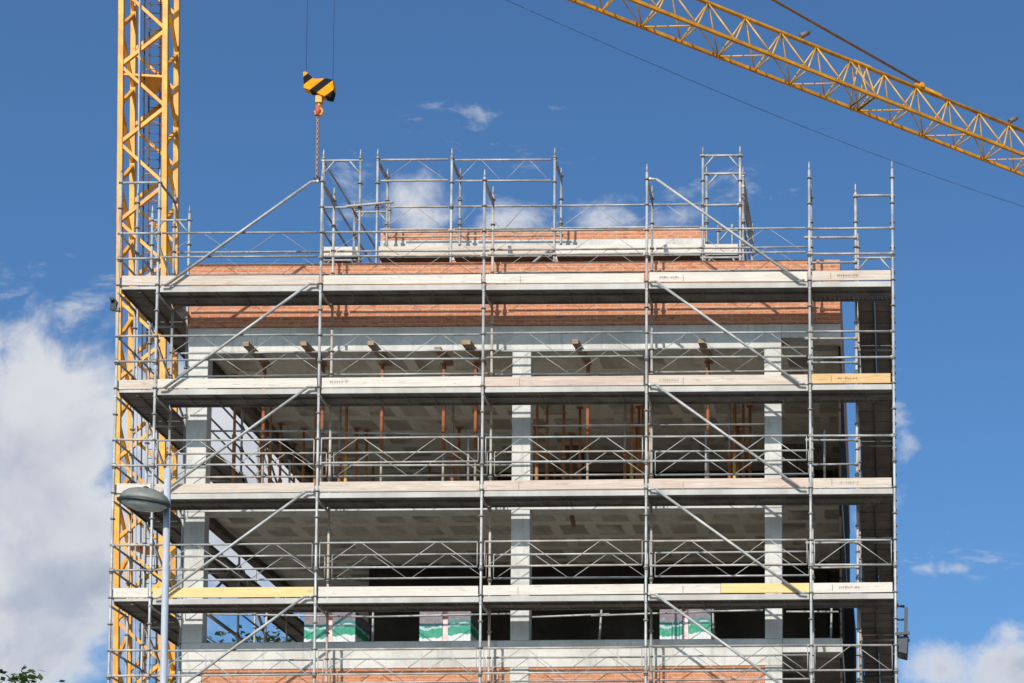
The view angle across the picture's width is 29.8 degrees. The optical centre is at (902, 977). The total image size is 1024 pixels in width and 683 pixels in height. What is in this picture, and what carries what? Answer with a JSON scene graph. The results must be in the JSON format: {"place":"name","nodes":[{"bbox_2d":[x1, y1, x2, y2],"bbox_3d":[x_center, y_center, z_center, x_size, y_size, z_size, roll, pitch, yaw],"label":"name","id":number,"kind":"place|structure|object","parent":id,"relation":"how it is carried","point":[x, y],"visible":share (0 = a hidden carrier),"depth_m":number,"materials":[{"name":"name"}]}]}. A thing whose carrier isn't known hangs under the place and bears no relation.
{"place":"outdoors","nodes":[
{"label":"outdoors","id":0,"kind":"place"},
{"bbox_2d":[117,468,170,682],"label":"street lamp","id":1,"kind":"object","parent":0,"point":[145,499],"visible":1,"depth_m":20.29,"materials":[{"name":"metal"}]},
{"bbox_2d":[0,0,1023,682],"label":"sky","id":2,"kind":"structure","parent":0,"point":[413,79],"materials":[{"name":"blue"}]},
{"bbox_3d":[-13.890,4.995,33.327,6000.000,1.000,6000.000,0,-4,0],"label":"ground","id":3,"kind":"structure","parent":0,"visible":0},
{"bbox_2d":[0,664,65,682],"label":"broadleaf tree","id":4,"kind":"object","parent":3,"relation":"on","point":[21,677],"visible":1,"depth_m":29.38,"materials":[{"name":"green plant"}]},
{"bbox_2d":[111,188,309,682],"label":"side scaffold","id":5,"kind":"object","parent":3,"relation":"on","point":[143,302],"visible":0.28,"depth_m":36.12,"materials":[{"name":"metal"}]},
{"bbox_2d":[209,623,294,642],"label":"broadleaf tree","id":6,"kind":"object","parent":3,"relation":"on","point":[278,639],"visible":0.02,"depth_m":62.47,"materials":[{"name":"green plant"}]},
{"bbox_2d":[106,161,898,682],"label":"front scaffold","id":7,"kind":"object","parent":3,"relation":"on","point":[482,289],"visible":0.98,"depth_m":34.74,"materials":[{"name":"metal"}]},
{"bbox_2d":[109,297,119,310],"bbox_3d":[-14.822,-12.655,34.673,0.168,0.237,0.178,0,-4,0],"label":"floodlight","id":8,"kind":"object","parent":7,"relation":"attached to","point":[113,305],"visible":1,"depth_m":34.64,"materials":[{"name":"metal"}]},
{"bbox_2d":[174,307,188,318],"bbox_3d":[-13.925,-12.861,35.547,0.176,0.296,0.316,-5,-6,44],"label":"floodlight","id":9,"kind":"object","parent":7,"relation":"attached to","point":[182,313],"visible":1,"depth_m":35.50,"materials":[{"name":"grey metal"}]},
{"bbox_2d":[895,604,909,659],"bbox_3d":[-0.011,-6.474,34.511,0.274,0.970,0.570,0,-4,0],"label":"material hoist","id":10,"kind":"object","parent":7,"relation":"attached to","point":[902,646],"visible":0.97,"depth_m":34.29,"materials":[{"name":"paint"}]},
{"bbox_2d":[180,227,855,682],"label":"unfinished building","id":11,"kind":"structure","parent":3,"relation":"on","point":[592,523],"depth_m":36.74,"materials":[{"name":"concrete"}]},
{"bbox_2d":[231,374,237,482],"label":"shoring prop","id":12,"kind":"object","parent":11,"relation":"on","point":[234,435],"visible":0.49,"depth_m":37.13,"materials":[{"name":"brown metal"}]},
{"bbox_2d":[258,407,261,482],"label":"shoring prop","id":13,"kind":"object","parent":11,"relation":"on","point":[260,408],"visible":0.24,"depth_m":38.88,"materials":[{"name":"brown metal"}]},
{"bbox_2d":[260,364,268,482],"bbox_3d":[-12.465,-10.703,35.936,0.140,2.547,0.140,0,-4,0],"label":"shoring prop","id":14,"kind":"object","parent":11,"relation":"on","point":[263,426],"visible":0.57,"depth_m":35.90,"materials":[{"name":"brown metal"}]},
{"bbox_2d":[243,341,270,366],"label":"formwork beam","id":15,"kind":"structure","parent":14,"relation":"on","point":[248,346],"depth_m":35.55,"materials":[{"name":"brown wood"}]},
{"bbox_2d":[268,407,271,482],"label":"shoring prop","id":16,"kind":"object","parent":11,"relation":"on","point":[270,450],"visible":0.41,"depth_m":37.95,"materials":[{"name":"brown metal"}]},
{"bbox_2d":[277,423,284,482],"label":"shoring prop","id":17,"kind":"object","parent":11,"relation":"on","point":[280,449],"visible":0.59,"depth_m":39.80,"materials":[{"name":"brown metal"}]},
{"bbox_2d":[290,443,298,482],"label":"shoring prop","id":18,"kind":"object","parent":11,"relation":"on","point":[294,445],"visible":0.29,"depth_m":41.01,"materials":[{"name":"brown metal"}]},
{"bbox_2d":[300,428,307,482],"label":"shoring prop","id":19,"kind":"object","parent":11,"relation":"on","point":[303,456],"visible":0.23,"depth_m":40.10,"materials":[{"name":"brown metal"}]},
{"bbox_2d":[313,407,316,485],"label":"shoring prop","id":20,"kind":"object","parent":11,"relation":"on","point":[315,449],"visible":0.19,"depth_m":38.06,"materials":[{"name":"brown metal"}]},
{"bbox_2d":[319,363,327,481],"bbox_3d":[-11.318,-10.712,35.939,0.140,2.547,0.140,0,-4,0],"label":"shoring prop","id":21,"kind":"object","parent":11,"relation":"on","point":[323,365],"visible":0.53,"depth_m":35.93,"materials":[{"name":"brown metal"}]},
{"bbox_2d":[300,341,326,363],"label":"formwork beam","id":22,"kind":"structure","parent":21,"relation":"on","point":[305,345],"depth_m":35.39,"materials":[{"name":"brown wood"}]},
{"bbox_2d":[323,464,328,481],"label":"shoring prop","id":23,"kind":"object","parent":11,"relation":"on","point":[324,472],"visible":0.04,"depth_m":42.22,"materials":[{"name":"brown metal"}]},
{"bbox_2d":[304,611,369,641],"bbox_3d":[-11.336,-6.763,36.950,1.022,0.957,1.012,0,-4,0],"label":"brick pallet","id":24,"kind":"object","parent":11,"relation":"on","point":[349,629],"visible":0.34,"depth_m":36.46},
{"bbox_2d":[337,407,341,481],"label":"shoring prop","id":25,"kind":"object","parent":11,"relation":"on","point":[339,457],"visible":0.49,"depth_m":38.06,"materials":[{"name":"brown metal"}]},
{"bbox_2d":[344,407,347,481],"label":"shoring prop","id":26,"kind":"object","parent":11,"relation":"on","point":[346,440],"visible":0.28,"depth_m":38.07,"materials":[{"name":"brown metal"}]},
{"bbox_2d":[353,427,360,481],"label":"shoring prop","id":27,"kind":"object","parent":11,"relation":"on","point":[356,429],"visible":0.29,"depth_m":40.11,"materials":[{"name":"brown metal"}]},
{"bbox_2d":[363,429,370,481],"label":"shoring prop","id":28,"kind":"object","parent":11,"relation":"on","point":[366,450],"visible":0.29,"depth_m":40.21,"materials":[{"name":"brown metal"}]},
{"bbox_2d":[369,460,375,481],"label":"shoring prop","id":29,"kind":"object","parent":11,"relation":"on","point":[372,470],"visible":0.05,"depth_m":42.11,"materials":[{"name":"brown metal"}]},
{"bbox_2d":[378,363,386,480],"bbox_3d":[-10.162,-10.722,35.942,0.140,2.547,0.140,0,-4,0],"label":"shoring prop","id":30,"kind":"object","parent":11,"relation":"on","point":[382,365],"visible":0.59,"depth_m":35.92,"materials":[{"name":"brown metal"}]},
{"bbox_2d":[367,341,391,366],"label":"formwork beam","id":31,"kind":"structure","parent":30,"relation":"on","point":[372,345],"depth_m":35.55,"materials":[{"name":"brown wood"}]},
{"bbox_2d":[427,463,432,480],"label":"shoring prop","id":32,"kind":"object","parent":11,"relation":"on","point":[429,472],"visible":0.04,"depth_m":42.23,"materials":[{"name":"brown metal"}]},
{"bbox_2d":[440,362,448,480],"bbox_3d":[-8.955,-10.731,35.946,0.140,2.547,0.140,0,-4,0],"label":"shoring prop","id":33,"kind":"object","parent":11,"relation":"on","point":[444,364],"visible":0.57,"depth_m":35.92,"materials":[{"name":"brown metal"}]},
{"bbox_2d":[434,347,452,365],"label":"formwork beam","id":34,"kind":"structure","parent":33,"relation":"on","point":[449,362],"depth_m":35.72,"materials":[{"name":"brown wood"}]},
{"bbox_2d":[419,611,478,640],"bbox_3d":[-9.056,-6.781,36.956,1.022,0.957,1.012,0,-4,0],"label":"brick pallet","id":35,"kind":"object","parent":11,"relation":"on","point":[448,628],"visible":0.42,"depth_m":36.46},
{"bbox_2d":[450,406,454,480],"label":"shoring prop","id":36,"kind":"object","parent":11,"relation":"on","point":[452,456],"visible":0.46,"depth_m":38.07,"materials":[{"name":"brown metal"}]},
{"bbox_2d":[456,427,462,480],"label":"shoring prop","id":37,"kind":"object","parent":11,"relation":"on","point":[458,467],"visible":0.28,"depth_m":40.10,"materials":[{"name":"brown metal"}]},
{"bbox_2d":[472,362,480,480],"bbox_3d":[-8.332,-10.736,35.948,0.140,2.547,0.140,0,-4,0],"label":"shoring prop","id":38,"kind":"object","parent":11,"relation":"on","point":[476,364],"visible":0.62,"depth_m":35.92,"materials":[{"name":"brown metal"}]},
{"bbox_2d":[462,340,485,365],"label":"formwork beam","id":39,"kind":"structure","parent":38,"relation":"on","point":[468,345],"depth_m":35.48,"materials":[{"name":"brown wood"}]},
{"bbox_2d":[207,608,837,641],"bbox_3d":[-7.307,-6.841,35.453,12.131,0.823,0.071,0,-4,0],"label":"edge railing","id":40,"kind":"object","parent":11,"relation":"on","point":[601,614],"visible":0.73,"depth_m":35.44,"materials":[{"name":"grey metal"}]},
{"bbox_2d":[211,424,834,483],"bbox_3d":[-7.360,-10.095,35.706,12.080,1.229,0.071,0,-4,0],"label":"edge railing","id":41,"kind":"object","parent":11,"relation":"on","point":[322,431],"visible":0.63,"depth_m":35.70,"materials":[{"name":"grey metal"}]},
{"bbox_2d":[533,427,539,479],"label":"shoring prop","id":42,"kind":"object","parent":11,"relation":"on","point":[534,449],"visible":0.13,"depth_m":40.13,"materials":[{"name":"brown metal"}]},
{"bbox_2d":[319,146,754,262],"bbox_3d":[-7.335,-14.338,38.643,8.335,3.857,4.722,0,-4,0],"label":"roof scaffold","id":43,"kind":"object","parent":11,"relation":"on","point":[744,204],"visible":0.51,"depth_m":36.42,"materials":[{"name":"metal"}]},
{"bbox_2d":[346,201,393,207],"bbox_3d":[-10.504,-15.246,36.344,0.924,0.134,0.046,0,-4,-1],"label":"loose tube","id":44,"kind":"object","parent":43,"relation":"on","point":[370,204],"visible":1,"depth_m":36.33,"materials":[{"name":"silver metal"}]},
{"bbox_2d":[535,405,538,479],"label":"shoring prop","id":45,"kind":"object","parent":11,"relation":"on","point":[537,449],"visible":0.48,"depth_m":37.86,"materials":[{"name":"brown metal"}]},
{"bbox_2d":[545,405,548,479],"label":"shoring prop","id":46,"kind":"object","parent":11,"relation":"on","point":[547,454],"visible":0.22,"depth_m":38.17,"materials":[{"name":"brown metal"}]},
{"bbox_2d":[551,459,557,479],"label":"shoring prop","id":47,"kind":"object","parent":11,"relation":"on","point":[554,477],"visible":0.16,"depth_m":42.13,"materials":[{"name":"brown metal"}]},
{"bbox_2d":[561,405,565,479],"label":"shoring prop","id":48,"kind":"object","parent":11,"relation":"on","point":[563,456],"visible":0.46,"depth_m":38.49,"materials":[{"name":"brown metal"}]},
{"bbox_2d":[568,433,574,479],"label":"shoring prop","id":49,"kind":"object","parent":11,"relation":"on","point":[571,443],"visible":0.22,"depth_m":40.53,"materials":[{"name":"brown metal"}]},
{"bbox_2d":[576,406,583,479],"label":"shoring prop","id":50,"kind":"object","parent":11,"relation":"on","point":[579,466],"visible":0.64,"depth_m":39.00,"materials":[{"name":"brown metal"}]},
{"bbox_2d":[584,361,591,479],"bbox_3d":[-6.147,-10.754,35.954,0.140,2.547,0.140,0,-4,0],"label":"shoring prop","id":51,"kind":"object","parent":11,"relation":"on","point":[587,420],"visible":0.64,"depth_m":35.93,"materials":[{"name":"brown metal"}]},
{"bbox_2d":[572,339,590,361],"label":"formwork beam","id":52,"kind":"structure","parent":51,"relation":"on","point":[576,343],"depth_m":35.42,"materials":[{"name":"brown wood"}]},
{"bbox_2d":[623,404,626,478],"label":"shoring prop","id":53,"kind":"object","parent":11,"relation":"on","point":[625,453],"visible":0.49,"depth_m":38.08,"materials":[{"name":"brown metal"}]},
{"bbox_2d":[629,404,633,478],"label":"shoring prop","id":54,"kind":"object","parent":11,"relation":"on","point":[631,438],"visible":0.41,"depth_m":38.19,"materials":[{"name":"brown metal"}]},
{"bbox_2d":[634,426,640,478],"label":"shoring prop","id":55,"kind":"object","parent":11,"relation":"on","point":[636,427],"visible":0.22,"depth_m":40.13,"materials":[{"name":"brown metal"}]},
{"bbox_2d":[635,406,640,478],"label":"shoring prop","id":56,"kind":"object","parent":11,"relation":"on","point":[638,464],"visible":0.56,"depth_m":39.00,"materials":[{"name":"brown metal"}]},
{"bbox_2d":[640,404,644,478],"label":"shoring prop","id":57,"kind":"object","parent":11,"relation":"on","point":[642,433],"visible":0.36,"depth_m":38.51,"materials":[{"name":"brown metal"}]},
{"bbox_2d":[648,357,654,482],"bbox_3d":[-4.998,-10.878,36.488,0.140,2.857,0.140,0,-4,0],"label":"shoring prop","id":58,"kind":"object","parent":11,"relation":"on","point":[649,433],"visible":0.1,"depth_m":36.45,"materials":[{"name":"brown metal"}]},
{"bbox_2d":[660,609,715,638],"bbox_3d":[-4.306,-6.820,36.970,1.022,0.957,1.012,0,-4,0],"label":"brick pallet","id":59,"kind":"object","parent":11,"relation":"on","point":[676,626],"visible":0.33,"depth_m":36.48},
{"bbox_2d":[704,361,711,477],"bbox_3d":[-3.804,-10.773,35.961,0.140,2.547,0.140,0,-4,0],"label":"shoring prop","id":60,"kind":"object","parent":11,"relation":"on","point":[707,363],"visible":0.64,"depth_m":35.94,"materials":[{"name":"brown metal"}]},
{"bbox_2d":[698,338,713,363],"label":"formwork beam","id":61,"kind":"structure","parent":60,"relation":"on","point":[702,344],"depth_m":35.54,"materials":[{"name":"brown wood"}]},
{"bbox_2d":[727,404,731,477],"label":"shoring prop","id":62,"kind":"object","parent":11,"relation":"on","point":[729,454],"visible":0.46,"depth_m":38.09,"materials":[{"name":"brown metal"}]},
{"bbox_2d":[732,404,736,477],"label":"shoring prop","id":63,"kind":"object","parent":11,"relation":"on","point":[734,433],"visible":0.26,"depth_m":38.09,"materials":[{"name":"brown metal"}]},
{"bbox_2d":[736,426,740,477],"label":"shoring prop","id":64,"kind":"object","parent":11,"relation":"on","point":[738,449],"visible":0.14,"depth_m":40.12,"materials":[{"name":"brown metal"}]},
{"bbox_2d":[741,404,745,477],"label":"shoring prop","id":65,"kind":"object","parent":11,"relation":"on","point":[743,455],"visible":0.47,"depth_m":38.51,"materials":[{"name":"brown metal"}]},
{"bbox_2d":[746,405,753,477],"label":"shoring prop","id":66,"kind":"object","parent":11,"relation":"on","point":[749,465],"visible":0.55,"depth_m":39.01,"materials":[{"name":"brown metal"}]},
{"bbox_2d":[113,0,1023,682],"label":"tower crane","id":67,"kind":"object","parent":3,"relation":"on","point":[319,90],"visible":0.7,"depth_m":61.50,"materials":[{"name":"yellow paint"}]},
{"bbox_2d":[313,105,320,180],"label":"chain sling","id":68,"kind":"object","parent":67,"relation":"hanging from","point":[317,110],"visible":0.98,"depth_m":64.29,"materials":[{"name":"metal"}]},
{"bbox_2d":[857,198,898,682],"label":"side scaffold","id":69,"kind":"object","parent":3,"relation":"on","point":[876,624],"visible":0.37,"depth_m":37.30,"materials":[{"name":"metal"}]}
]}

